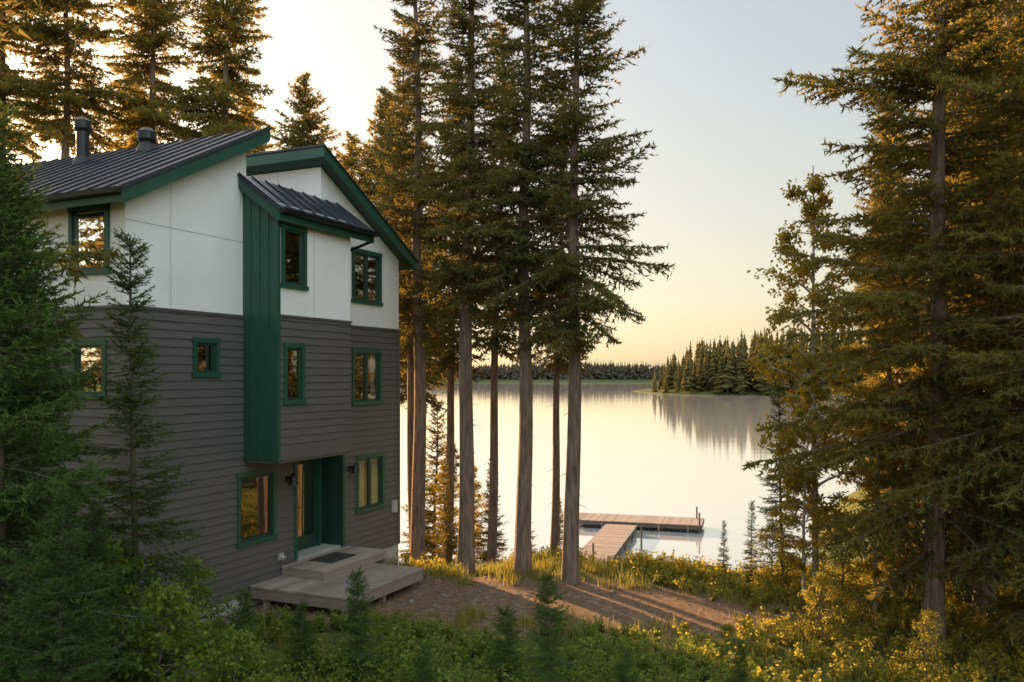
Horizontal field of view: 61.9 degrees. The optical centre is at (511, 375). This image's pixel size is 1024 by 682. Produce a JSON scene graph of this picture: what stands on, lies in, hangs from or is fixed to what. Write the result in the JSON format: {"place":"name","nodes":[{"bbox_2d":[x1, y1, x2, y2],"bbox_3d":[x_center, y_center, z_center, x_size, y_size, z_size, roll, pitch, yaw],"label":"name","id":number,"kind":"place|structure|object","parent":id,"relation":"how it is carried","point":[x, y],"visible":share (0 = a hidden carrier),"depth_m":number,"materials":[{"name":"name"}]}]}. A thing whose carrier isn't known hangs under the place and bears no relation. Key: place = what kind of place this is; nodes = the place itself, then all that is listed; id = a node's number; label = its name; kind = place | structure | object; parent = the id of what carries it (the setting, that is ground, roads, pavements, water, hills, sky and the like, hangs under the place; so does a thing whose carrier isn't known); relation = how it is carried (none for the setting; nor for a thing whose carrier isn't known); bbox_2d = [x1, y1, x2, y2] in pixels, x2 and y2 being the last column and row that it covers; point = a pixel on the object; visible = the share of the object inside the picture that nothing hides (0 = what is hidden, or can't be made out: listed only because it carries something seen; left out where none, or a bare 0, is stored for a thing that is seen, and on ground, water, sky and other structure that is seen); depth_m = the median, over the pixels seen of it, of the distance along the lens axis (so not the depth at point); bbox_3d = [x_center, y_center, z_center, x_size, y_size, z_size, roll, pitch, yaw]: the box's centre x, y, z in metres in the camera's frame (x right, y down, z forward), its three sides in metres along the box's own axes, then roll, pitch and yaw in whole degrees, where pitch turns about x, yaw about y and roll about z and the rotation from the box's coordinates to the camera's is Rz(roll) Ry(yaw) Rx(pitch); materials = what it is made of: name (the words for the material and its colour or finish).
{"place":"outdoors","nodes":[
{"label":"outdoors","id":0,"kind":"place"},
{"bbox_2d":[6,0,1018,368],"label":"sky","id":1,"kind":"structure","parent":0,"point":[727,143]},
{"bbox_2d":[145,378,1023,681],"bbox_3d":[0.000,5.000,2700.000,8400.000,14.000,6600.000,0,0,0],"label":"ground","id":2,"kind":"structure","parent":0,"point":[601,596],"depth_m":17.30,"materials":[{"name":"soil"}]},
{"bbox_2d":[5,424,43,632],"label":"spruce tree","id":3,"kind":"object","parent":2,"relation":"on","point":[14,545],"visible":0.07,"depth_m":9.46,"materials":[{"name":"green plant"}]},
{"bbox_2d":[0,0,110,161],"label":"spruce tree","id":4,"kind":"object","parent":2,"relation":"on","point":[5,68],"visible":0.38,"depth_m":30.83,"materials":[{"name":"green plant"}]},
{"bbox_2d":[0,0,123,408],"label":"spruce tree","id":5,"kind":"object","parent":2,"relation":"on","point":[81,256],"visible":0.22,"depth_m":10.19,"materials":[{"name":"green plant"}]},
{"bbox_2d":[0,156,132,654],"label":"spruce tree","id":6,"kind":"object","parent":2,"relation":"on","point":[86,432],"visible":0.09,"depth_m":10.45,"materials":[{"name":"green plant"}]},
{"bbox_2d":[0,487,133,681],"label":"spruce tree","id":7,"kind":"object","parent":2,"relation":"on","point":[56,598],"visible":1,"depth_m":7.24,"materials":[{"name":"green plant"}]},
{"bbox_2d":[0,0,150,158],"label":"spruce tree","id":8,"kind":"object","parent":2,"relation":"on","point":[56,34],"visible":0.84,"depth_m":30.56,"materials":[{"name":"green plant"}]},
{"bbox_2d":[0,99,164,681],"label":"spruce tree","id":9,"kind":"object","parent":2,"relation":"on","point":[21,504],"visible":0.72,"depth_m":8.14,"materials":[{"name":"green plant"}]},
{"bbox_2d":[54,499,153,681],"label":"spruce tree","id":10,"kind":"object","parent":2,"relation":"on","point":[92,548],"visible":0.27,"depth_m":10.00,"materials":[{"name":"green plant"}]},
{"bbox_2d":[101,84,170,150],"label":"spruce tree","id":11,"kind":"object","parent":2,"relation":"on","point":[120,141],"visible":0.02,"depth_m":39.44,"materials":[{"name":"green plant"}]},
{"bbox_2d":[71,227,216,681],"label":"spruce tree","id":12,"kind":"object","parent":2,"relation":"on","point":[134,513],"visible":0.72,"depth_m":11.05,"materials":[{"name":"green plant"}]},
{"bbox_2d":[74,529,215,681],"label":"leafy shrub","id":13,"kind":"object","parent":2,"relation":"on","point":[124,590],"visible":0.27,"depth_m":10.61,"materials":[{"name":"green plant"}]},
{"bbox_2d":[90,0,210,150],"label":"spruce tree","id":14,"kind":"object","parent":2,"relation":"on","point":[157,16],"visible":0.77,"depth_m":32.32,"materials":[{"name":"green plant"}]},
{"bbox_2d":[111,577,234,681],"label":"leafy shrub","id":15,"kind":"object","parent":2,"relation":"on","point":[165,597],"visible":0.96,"depth_m":9.90,"materials":[{"name":"green plant"}]},
{"bbox_2d":[145,554,252,666],"bbox_3d":[-4.718,3.769,12.745,1.624,2.278,1.410,0,0,-41],"label":"leafy shrub","id":16,"kind":"object","parent":2,"relation":"on","point":[191,586],"visible":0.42,"depth_m":12.59,"materials":[{"name":"green plant"}]},
{"bbox_2d":[145,0,277,153],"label":"spruce tree","id":17,"kind":"object","parent":2,"relation":"on","point":[230,24],"visible":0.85,"depth_m":31.35,"materials":[{"name":"green plant"}]},
{"bbox_2d":[210,587,268,681],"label":"spruce sapling","id":18,"kind":"object","parent":2,"relation":"on","point":[246,604],"visible":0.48,"depth_m":12.16,"materials":[{"name":"green plant"}]},
{"bbox_2d":[201,624,283,681],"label":"leafy shrub","id":19,"kind":"object","parent":2,"relation":"on","point":[232,641],"visible":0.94,"depth_m":10.40,"materials":[{"name":"green plant"}]},
{"bbox_2d":[235,92,279,153],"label":"spruce tree","id":20,"kind":"object","parent":2,"relation":"on","point":[264,147],"visible":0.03,"depth_m":40.98,"materials":[{"name":"green plant"}]},
{"bbox_2d":[119,544,397,646],"bbox_3d":[-8.352,5.128,19.843,8.000,1.544,8.580,0,0,24],"label":"foundation","id":21,"kind":"object","parent":2,"relation":"on","point":[391,552],"visible":0.06,"depth_m":17.09,"materials":[{"name":"concrete"}]},
{"bbox_2d":[5,307,397,615],"bbox_3d":[-7.961,1.595,19.676,8.894,5.530,8.604,0,0,24],"label":"lap siding","id":22,"kind":"object","parent":21,"relation":"on","point":[206,415],"visible":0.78,"depth_m":16.42,"materials":[{"name":"wood"}]},
{"bbox_2d":[70,339,107,398],"bbox_3d":[-7.100,0.030,14.989,1.270,1.390,0.860,0,0,24],"label":"window","id":23,"kind":"structure","parent":22,"relation":"attached to","point":[96,352],"depth_m":14.63,"materials":[{"name":"green glass"}]},
{"bbox_2d":[191,337,221,376],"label":"window","id":24,"kind":"structure","parent":22,"relation":"attached to","point":[206,357],"depth_m":16.15,"materials":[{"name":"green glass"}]},
{"bbox_2d":[58,192,399,610],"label":"wall trim","id":25,"kind":"structure","parent":22,"relation":"attached to","point":[262,315],"depth_m":16.66,"materials":[{"name":"green"}]},
{"bbox_2d":[4,152,398,328],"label":"white wall panels","id":26,"kind":"object","parent":25,"relation":"attached to","point":[189,228],"visible":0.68,"depth_m":16.18,"materials":[{"name":"paint"}]},
{"bbox_2d":[66,202,110,275],"bbox_3d":[-7.096,-2.200,14.987,1.400,1.590,0.860,0,0,24],"label":"window","id":27,"kind":"structure","parent":26,"relation":"attached to","point":[88,226],"depth_m":14.66,"materials":[{"name":"green glass"}]},
{"bbox_2d":[3,126,271,212],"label":"roof","id":28,"kind":"structure","parent":26,"relation":"attached to","point":[132,173],"depth_m":15.87,"materials":[{"name":"metal"}]},
{"bbox_2d":[72,117,91,164],"bbox_3d":[-9.127,-4.947,18.141,0.442,1.040,0.442,0,0,0],"label":"roof vent pipe","id":29,"kind":"object","parent":28,"relation":"on","point":[82,126],"visible":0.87,"depth_m":18.02,"materials":[{"name":"black metal"}]},
{"bbox_2d":[135,127,156,151],"bbox_3d":[-7.669,-4.910,17.917,0.476,0.540,0.476,0,0,0],"label":"roof vent pipe","id":30,"kind":"object","parent":28,"relation":"on","point":[147,138],"visible":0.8,"depth_m":17.77,"materials":[{"name":"black metal"}]},
{"bbox_2d":[27,186,379,251],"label":"gutters","id":31,"kind":"object","parent":26,"relation":"attached to","point":[102,191],"visible":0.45,"depth_m":16.32,"materials":[{"name":"black metal"}]},
{"bbox_2d":[281,222,308,290],"bbox_3d":[-4.676,-2.210,17.105,0.860,1.630,0.820,0,0,24],"label":"window","id":32,"kind":"structure","parent":26,"relation":"attached to","point":[293,256],"depth_m":17.20,"materials":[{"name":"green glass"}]},
{"bbox_2d":[237,172,373,242],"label":"bay roof","id":33,"kind":"structure","parent":26,"relation":"attached to","point":[267,196],"depth_m":17.43,"materials":[{"name":"metal"}]},
{"bbox_2d":[246,143,418,270],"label":"roof","id":34,"kind":"structure","parent":26,"relation":"on","point":[323,157],"depth_m":19.54,"materials":[{"name":"metal"}]},
{"bbox_2d":[351,247,382,305],"bbox_3d":[-3.876,-2.245,20.916,0.860,1.680,1.670,0,0,24],"label":"window","id":35,"kind":"structure","parent":26,"relation":"attached to","point":[367,277],"depth_m":21.24,"materials":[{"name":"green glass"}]},
{"bbox_2d":[236,468,277,547],"bbox_3d":[-5.495,2.780,17.357,0.860,1.830,1.550,0,0,24],"label":"window","id":36,"kind":"structure","parent":22,"relation":"attached to","point":[256,506],"depth_m":18.02,"materials":[{"name":"green glass"}]},
{"bbox_2d":[285,473,297,484],"bbox_3d":[-4.630,2.180,17.985,0.275,0.240,0.210,0,0,24],"label":"wall lamp","id":37,"kind":"object","parent":22,"relation":"attached to","point":[292,479],"visible":1,"depth_m":17.92,"materials":[{"name":"black metal"}]},
{"bbox_2d":[282,342,306,404],"bbox_3d":[-4.676,0.100,17.105,0.860,1.590,0.700,0,0,24],"label":"window","id":38,"kind":"structure","parent":22,"relation":"attached to","point":[294,373],"depth_m":17.15,"materials":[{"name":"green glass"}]},
{"bbox_2d":[294,454,344,560],"bbox_3d":[-4.531,3.140,19.198,0.590,3.040,1.810,0,0,24],"label":"front door","id":39,"kind":"structure","parent":22,"relation":"attached to","point":[319,508],"depth_m":19.82,"materials":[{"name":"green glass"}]},
{"bbox_2d":[278,500,396,560],"bbox_3d":[-3.878,3.538,19.812,0.130,0.676,4.530,0,0,24],"label":"wall vent","id":40,"kind":"object","parent":22,"relation":"attached to","point":[281,556],"depth_m":21.73,"materials":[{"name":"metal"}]},
{"bbox_2d":[348,463,359,473],"bbox_3d":[-3.702,2.180,20.024,0.275,0.240,0.210,0,0,24],"label":"wall lamp","id":41,"kind":"object","parent":22,"relation":"attached to","point":[354,469],"visible":1,"depth_m":19.96,"materials":[{"name":"black metal"}]},
{"bbox_2d":[351,348,382,405],"bbox_3d":[-3.876,0.175,20.916,0.860,1.720,1.670,0,0,24],"label":"window","id":42,"kind":"structure","parent":22,"relation":"attached to","point":[366,376],"depth_m":21.22,"materials":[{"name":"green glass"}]},
{"bbox_2d":[356,452,385,513],"bbox_3d":[-3.816,2.745,21.048,0.860,1.760,1.620,0,0,24],"label":"window","id":43,"kind":"structure","parent":22,"relation":"attached to","point":[370,486],"depth_m":21.10,"materials":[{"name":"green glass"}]},
{"bbox_2d":[280,599,321,681],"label":"spruce sapling","id":44,"kind":"object","parent":2,"relation":"on","point":[298,615],"visible":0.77,"depth_m":12.94,"materials":[{"name":"green plant"}]},
{"bbox_2d":[270,70,346,166],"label":"spruce tree","id":45,"kind":"object","parent":2,"relation":"on","point":[308,121],"visible":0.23,"depth_m":36.60,"materials":[{"name":"green plant"}]},
{"bbox_2d":[250,546,423,616],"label":"entry deck","id":46,"kind":"structure","parent":2,"relation":"on","point":[319,580],"depth_m":17.52,"materials":[{"name":"grey wood"}]},
{"bbox_2d":[335,130,379,203],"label":"spruce tree","id":47,"kind":"object","parent":2,"relation":"on","point":[347,164],"visible":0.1,"depth_m":37.94,"materials":[{"name":"green plant"}]},
{"bbox_2d":[332,566,394,681],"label":"spruce sapling","id":48,"kind":"object","parent":2,"relation":"on","point":[354,623],"visible":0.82,"depth_m":12.54,"materials":[{"name":"green plant"}]},
{"bbox_2d":[347,90,440,270],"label":"spruce tree","id":49,"kind":"object","parent":2,"relation":"on","point":[363,185],"visible":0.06,"depth_m":35.52,"materials":[{"name":"green plant"}]},
{"bbox_2d":[362,85,429,390],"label":"spruce tree","id":50,"kind":"object","parent":2,"relation":"on","point":[380,116],"visible":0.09,"depth_m":31.00,"materials":[{"name":"green plant"}]},
{"bbox_2d":[360,26,454,556],"bbox_3d":[-3.161,-1.972,26.191,3.058,17.894,3.564,0,0,-24],"label":"spruce tree","id":51,"kind":"object","parent":2,"relation":"on","point":[409,352],"visible":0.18,"depth_m":26.26,"materials":[{"name":"green plant"}]},
{"bbox_2d":[398,457,431,559],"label":"spruce tree","id":52,"kind":"object","parent":2,"relation":"on","point":[407,534],"visible":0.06,"depth_m":32.98,"materials":[{"name":"green plant"}]},
{"bbox_2d":[407,639,439,681],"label":"spruce sapling","id":53,"kind":"object","parent":2,"relation":"on","point":[425,674],"visible":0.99,"depth_m":11.57,"materials":[{"name":"green plant"}]},
{"bbox_2d":[400,119,457,504],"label":"spruce tree","id":54,"kind":"object","parent":2,"relation":"on","point":[432,381],"visible":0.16,"depth_m":30.13,"materials":[{"name":"green plant"}]},
{"bbox_2d":[400,252,457,382],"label":"spruce tree","id":55,"kind":"object","parent":2,"relation":"on","point":[433,359],"depth_m":40.85,"materials":[{"name":"green plant"}]},
{"bbox_2d":[364,0,495,568],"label":"spruce tree","id":56,"kind":"object","parent":2,"relation":"on","point":[409,298],"visible":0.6,"depth_m":22.97,"materials":[{"name":"green plant"}]},
{"bbox_2d":[405,399,458,565],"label":"spruce tree","id":57,"kind":"object","parent":2,"relation":"on","point":[436,464],"visible":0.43,"depth_m":29.51,"materials":[{"name":"green plant"}]},
{"bbox_2d":[426,462,457,567],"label":"spruce tree","id":58,"kind":"object","parent":2,"relation":"on","point":[448,516],"visible":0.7,"depth_m":25.93,"materials":[{"name":"green plant"}]},
{"bbox_2d":[425,442,476,563],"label":"spruce tree","id":59,"kind":"object","parent":2,"relation":"on","point":[428,531],"visible":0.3,"depth_m":28.57,"materials":[{"name":"green plant"}]},
{"bbox_2d":[122,602,781,681],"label":"undergrowth","id":60,"kind":"object","parent":2,"relation":"on","point":[393,630],"visible":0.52,"depth_m":13.34,"materials":[{"name":"green plant"}]},
{"bbox_2d":[404,55,502,564],"bbox_3d":[-1.948,-1.473,27.716,3.058,17.894,3.564,0,0,-26],"label":"spruce tree","id":61,"kind":"object","parent":2,"relation":"on","point":[452,367],"visible":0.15,"depth_m":27.41,"materials":[{"name":"green plant"}]},
{"bbox_2d":[453,452,486,566],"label":"spruce tree","id":62,"kind":"object","parent":2,"relation":"on","point":[478,521],"visible":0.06,"depth_m":31.94,"materials":[{"name":"green plant"}]},
{"bbox_2d":[454,467,487,564],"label":"spruce tree","id":63,"kind":"object","parent":2,"relation":"on","point":[479,496],"visible":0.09,"depth_m":32.72,"materials":[{"name":"green plant"}]},
{"bbox_2d":[400,0,543,575],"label":"spruce tree","id":64,"kind":"object","parent":2,"relation":"on","point":[470,25],"visible":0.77,"depth_m":20.86,"materials":[{"name":"green plant"}]},
{"bbox_2d":[475,459,509,567],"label":"spruce tree","id":65,"kind":"object","parent":2,"relation":"on","point":[484,553],"visible":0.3,"depth_m":29.42,"materials":[{"name":"green plant"}]},
{"bbox_2d":[443,18,542,567],"bbox_3d":[-0.554,-1.998,26.245,3.058,17.894,3.564,0,0,-40],"label":"spruce tree","id":66,"kind":"object","parent":2,"relation":"on","point":[493,347],"visible":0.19,"depth_m":25.93,"materials":[{"name":"green plant"}]},
{"bbox_2d":[480,603,532,681],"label":"spruce sapling","id":67,"kind":"object","parent":2,"relation":"on","point":[500,650],"visible":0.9,"depth_m":12.37,"materials":[{"name":"green plant"}]},
{"bbox_2d":[184,574,847,647],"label":"pebbles","id":68,"kind":"object","parent":2,"relation":"on","point":[413,600],"visible":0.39,"depth_m":17.33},
{"bbox_2d":[438,0,602,575],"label":"spruce tree","id":69,"kind":"object","parent":2,"relation":"on","point":[503,279],"visible":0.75,"depth_m":19.79,"materials":[{"name":"green plant"}]},
{"bbox_2d":[400,360,692,380],"bbox_3d":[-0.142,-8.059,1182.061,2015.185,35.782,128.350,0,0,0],"label":"shore forest","id":70,"kind":"object","parent":2,"relation":"on","point":[610,371],"visible":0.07,"depth_m":1132.23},
{"bbox_2d":[518,567,592,681],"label":"spruce sapling","id":71,"kind":"object","parent":2,"relation":"on","point":[552,658],"visible":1,"depth_m":11.58,"materials":[{"name":"green plant"}]},
{"bbox_2d":[514,92,600,558],"bbox_3d":[1.294,-1.270,25.712,2.922,14.673,2.508,0,0,41],"label":"spruce tree","id":72,"kind":"object","parent":2,"relation":"on","point":[558,365],"visible":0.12,"depth_m":25.47,"materials":[{"name":"green plant"}]},
{"bbox_2d":[559,498,563,554],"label":"spruce tree","id":73,"kind":"object","parent":2,"relation":"on","point":[561,520],"visible":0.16,"depth_m":30.00,"materials":[{"name":"green plant"}]},
{"bbox_2d":[452,0,675,583],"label":"spruce tree","id":74,"kind":"object","parent":2,"relation":"on","point":[575,299],"visible":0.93,"depth_m":19.05,"materials":[{"name":"green plant"}]},
{"bbox_2d":[153,544,1023,681],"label":"grass","id":75,"kind":"structure","parent":2,"relation":"on","point":[508,570],"depth_m":15.96,"materials":[{"name":"plant"}]},
{"bbox_2d":[612,648,640,681],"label":"spruce sapling","id":76,"kind":"object","parent":2,"relation":"on","point":[623,668],"visible":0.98,"depth_m":11.98,"materials":[{"name":"green plant"}]},
{"bbox_2d":[394,543,899,576],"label":"lakeside undergrowth","id":77,"kind":"object","parent":2,"relation":"on","point":[540,556],"visible":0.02,"depth_m":21.36,"materials":[{"name":"green plant"}]},
{"bbox_2d":[717,520,729,572],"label":"spruce tree","id":78,"kind":"object","parent":2,"relation":"on","point":[723,555],"visible":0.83,"depth_m":20.58,"materials":[{"name":"green plant"}]},
{"bbox_2d":[723,639,754,681],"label":"spruce sapling","id":79,"kind":"object","parent":2,"relation":"on","point":[740,672],"visible":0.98,"depth_m":12.34,"materials":[{"name":"green plant"}]},
{"bbox_2d":[738,500,762,583],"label":"spruce tree","id":80,"kind":"object","parent":2,"relation":"on","point":[750,551],"visible":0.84,"depth_m":19.99,"materials":[{"name":"green plant"}]},
{"bbox_2d":[651,324,869,394],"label":"peninsula forest","id":81,"kind":"object","parent":2,"relation":"on","point":[720,368],"visible":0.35,"depth_m":406.79,"materials":[{"name":"plant"}]},
{"bbox_2d":[735,518,800,580],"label":"broadleaf sapling","id":82,"kind":"object","parent":2,"relation":"on","point":[769,527],"visible":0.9,"depth_m":19.40,"materials":[{"name":"green plant"}]},
{"bbox_2d":[753,382,810,585],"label":"spruce tree","id":83,"kind":"object","parent":2,"relation":"on","point":[774,484],"visible":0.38,"depth_m":20.20,"materials":[{"name":"green plant"}]},
{"bbox_2d":[758,373,852,604],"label":"birch tree","id":84,"kind":"object","parent":2,"relation":"on","point":[810,383],"visible":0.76,"depth_m":17.90,"materials":[{"name":"green plant"}]},
{"bbox_2d":[744,165,899,588],"bbox_3d":[6.637,0.323,18.913,3.428,10.100,2.915,0,0,-38],"label":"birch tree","id":85,"kind":"object","parent":2,"relation":"on","point":[814,185],"visible":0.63,"depth_m":19.08,"materials":[{"name":"green plant"}]},
{"bbox_2d":[620,549,1023,681],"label":"golden undergrowth","id":86,"kind":"object","parent":2,"relation":"on","point":[894,670],"visible":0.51,"depth_m":15.44,"materials":[{"name":"yellow plant"}]},
{"bbox_2d":[788,568,863,640],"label":"broadleaf sapling","id":87,"kind":"object","parent":2,"relation":"on","point":[821,576],"visible":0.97,"depth_m":15.35,"materials":[{"name":"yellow plant"}]},
{"bbox_2d":[795,526,867,611],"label":"broadleaf sapling","id":88,"kind":"object","parent":2,"relation":"on","point":[842,562],"visible":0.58,"depth_m":16.99,"materials":[{"name":"green plant"}]},
{"bbox_2d":[828,377,915,612],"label":"birch tree","id":89,"kind":"object","parent":2,"relation":"on","point":[875,573],"visible":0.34,"depth_m":17.36,"materials":[{"name":"green plant"}]},
{"bbox_2d":[829,100,924,491],"bbox_3d":[13.160,-1.677,29.962,4.150,16.643,5.398,0,0,14],"label":"spruce tree","id":90,"kind":"object","parent":2,"relation":"on","point":[895,176],"visible":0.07,"depth_m":29.75,"materials":[{"name":"green plant"}]},
{"bbox_2d":[807,177,954,600],"bbox_3d":[8.415,0.460,19.338,2.853,9.772,3.686,0,0,-32],"label":"spruce tree","id":91,"kind":"object","parent":2,"relation":"on","point":[889,373],"visible":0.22,"depth_m":19.05,"materials":[{"name":"green plant"}]},
{"bbox_2d":[740,0,1023,652],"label":"spruce tree","id":92,"kind":"object","parent":2,"relation":"on","point":[939,541],"visible":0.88,"depth_m":14.65,"materials":[{"name":"green plant"}]},
{"bbox_2d":[842,107,929,432],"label":"spruce tree","id":93,"kind":"object","parent":2,"relation":"on","point":[857,283],"visible":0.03,"depth_m":38.08,"materials":[{"name":"green plant"}]},
{"bbox_2d":[854,275,924,520],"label":"birch tree","id":94,"kind":"object","parent":2,"relation":"on","point":[908,277],"visible":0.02,"depth_m":23.05,"materials":[{"name":"green plant"}]},
{"bbox_2d":[808,0,1023,618],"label":"spruce tree","id":95,"kind":"object","parent":2,"relation":"on","point":[1008,19],"visible":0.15,"depth_m":16.50,"materials":[{"name":"green plant"}]},
{"bbox_2d":[900,608,961,678],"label":"broadleaf sapling","id":96,"kind":"object","parent":2,"relation":"on","point":[928,616],"visible":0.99,"depth_m":13.56,"materials":[{"name":"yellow plant"}]},
{"bbox_2d":[855,0,1023,646],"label":"spruce tree","id":97,"kind":"object","parent":2,"relation":"on","point":[999,262],"visible":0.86,"depth_m":13.63,"materials":[{"name":"green plant"}]},
{"bbox_2d":[867,0,1023,585],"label":"spruce tree","id":98,"kind":"object","parent":2,"relation":"on","point":[950,179],"visible":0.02,"depth_m":20.12,"materials":[{"name":"green plant"}]},
{"bbox_2d":[874,0,1019,463],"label":"spruce tree","id":99,"kind":"object","parent":2,"relation":"on","point":[946,221],"depth_m":26.49,"materials":[{"name":"green plant"}]},
{"bbox_2d":[905,232,1021,596],"bbox_3d":[10.210,0.876,18.648,3.317,8.795,2.568,0,0,-27],"label":"spruce tree","id":100,"kind":"object","parent":2,"relation":"on","point":[949,407],"depth_m":18.52,"materials":[{"name":"green plant"}]},
{"bbox_2d":[991,510,1023,636],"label":"spruce tree","id":101,"kind":"object","parent":2,"relation":"on","point":[1010,605],"visible":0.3,"depth_m":15.05,"materials":[{"name":"green plant"}]},
{"bbox_2d":[398,382,864,570],"bbox_3d":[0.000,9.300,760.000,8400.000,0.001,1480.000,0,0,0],"label":"lake water","id":102,"kind":"structure","parent":0,"point":[651,454],"depth_m":92.93,"materials":[{"name":"white liquid"}]},
{"bbox_2d":[579,506,703,563],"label":"boat dock","id":103,"kind":"object","parent":102,"relation":"in","point":[614,534],"visible":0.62,"depth_m":50.39,"materials":[{"name":"brown wood"}]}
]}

